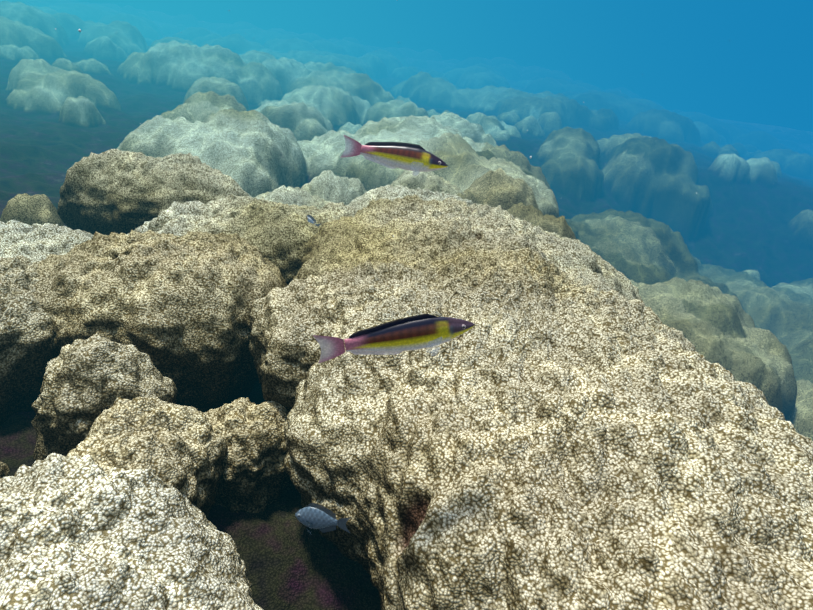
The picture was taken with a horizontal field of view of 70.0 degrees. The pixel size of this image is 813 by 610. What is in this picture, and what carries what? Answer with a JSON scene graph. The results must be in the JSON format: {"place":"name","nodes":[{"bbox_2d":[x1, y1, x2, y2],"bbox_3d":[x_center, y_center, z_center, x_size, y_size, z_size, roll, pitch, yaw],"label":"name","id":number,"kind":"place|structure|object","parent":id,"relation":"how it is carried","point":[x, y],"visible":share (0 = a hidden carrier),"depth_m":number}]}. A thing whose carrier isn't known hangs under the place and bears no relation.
{"place":"outdoors","nodes":[
{"label":"outdoors","id":0,"kind":"place"},
{"bbox_2d":[307,215,320,226],"bbox_3d":[-0.201,-0.171,1.211,0.055,0.031,0.014,24,7,24],"label":"fish","id":1,"kind":"object","parent":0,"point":[311,219],"visible":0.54,"depth_m":1.21},
{"bbox_2d":[295,503,350,534],"bbox_3d":[-0.087,0.224,0.605,0.062,0.035,0.015,6,15,11],"label":"damselfish","id":2,"kind":"object","parent":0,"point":[321,518],"visible":1,"depth_m":0.60},
{"bbox_2d":[313,314,474,362],"bbox_3d":[-0.008,0.028,0.468,0.131,0.037,0.023,-10,29,-7],"label":"wrasse","id":3,"kind":"object","parent":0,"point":[415,332],"visible":1,"depth_m":0.46},
{"bbox_2d":[341,135,447,175],"bbox_3d":[-0.014,-0.178,0.696,0.129,0.036,0.023,12,16,5],"label":"wrasse","id":4,"kind":"object","parent":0,"point":[416,158],"visible":1,"depth_m":0.69},
{"bbox_2d":[0,0,812,609],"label":"reef terrain","id":5,"kind":"structure","parent":0,"point":[696,228],"depth_m":4.26},
{"bbox_2d":[0,461,9,477],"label":"coral","id":6,"kind":"object","parent":5,"relation":"on","point":[4,469],"visible":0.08,"depth_m":0.75},
{"bbox_2d":[0,255,57,423],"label":"coral","id":7,"kind":"object","parent":5,"relation":"on","point":[28,352],"visible":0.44,"depth_m":0.84},
{"bbox_2d":[0,220,93,262],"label":"coral","id":8,"kind":"object","parent":5,"relation":"on","point":[35,242],"visible":0.25,"depth_m":1.09},
{"bbox_2d":[31,334,177,461],"bbox_3d":[-0.412,0.203,0.815,0.181,0.349,0.154,7,22,-2],"label":"coral","id":9,"kind":"object","parent":5,"relation":"on","point":[87,382],"visible":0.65,"depth_m":0.73},
{"bbox_2d":[0,453,262,609],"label":"coral","id":10,"kind":"object","parent":5,"relation":"on","point":[86,532],"visible":1,"depth_m":0.51},
{"bbox_2d":[66,396,227,519],"bbox_3d":[-0.320,0.274,0.704,0.176,0.334,0.225,7,22,-2],"label":"coral","id":11,"kind":"object","parent":5,"relation":"on","point":[183,449],"visible":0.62,"depth_m":0.65},
{"bbox_2d":[57,149,249,235],"bbox_3d":[-0.635,-0.194,1.502,0.457,0.392,0.314,-5,25,-28],"label":"coral","id":12,"kind":"object","parent":5,"relation":"on","point":[117,191],"visible":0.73,"depth_m":1.37},
{"bbox_2d":[33,230,286,412],"bbox_3d":[-0.418,0.068,1.015,0.454,0.404,0.362,7,22,-2],"label":"coral","id":13,"kind":"object","parent":5,"relation":"on","point":[177,309],"visible":0.69,"depth_m":0.86},
{"bbox_2d":[126,194,357,285],"bbox_3d":[-0.294,-0.047,1.317,0.642,0.398,0.335,-2,24,-23],"label":"coral","id":14,"kind":"object","parent":5,"relation":"on","point":[279,234],"visible":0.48,"depth_m":1.17},
{"bbox_2d":[203,397,294,512],"bbox_3d":[-0.233,0.276,0.820,0.157,0.330,0.149,-10,28,-38],"label":"coral","id":15,"kind":"object","parent":5,"relation":"on","point":[256,478],"visible":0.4,"depth_m":0.74},
{"bbox_2d":[247,260,394,411],"bbox_3d":[-0.032,0.121,0.925,0.451,0.373,0.341,7,22,-2],"label":"coral","id":16,"kind":"object","parent":5,"relation":"on","point":[288,322],"visible":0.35,"depth_m":0.78},
{"bbox_2d":[347,184,478,209],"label":"coral","id":17,"kind":"object","parent":5,"relation":"on","point":[389,192],"visible":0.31,"depth_m":1.50},
{"bbox_2d":[293,194,602,279],"bbox_3d":[0.074,0.012,1.221,0.618,0.457,0.747,17,24,21],"label":"coral","id":18,"kind":"object","parent":5,"relation":"on","point":[433,228],"visible":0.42,"depth_m":1.06},
{"bbox_2d":[284,246,812,609],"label":"coral","id":19,"kind":"object","parent":5,"relation":"on","point":[541,434],"visible":0.83,"depth_m":0.56},
{"bbox_2d":[540,227,642,300],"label":"coral","id":20,"kind":"object","parent":5,"relation":"on","point":[620,282],"visible":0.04,"depth_m":1.29},
{"bbox_2d":[77,0,812,131],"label":"open water","id":21,"kind":"structure","parent":0,"point":[685,55],"depth_m":119.96}
]}

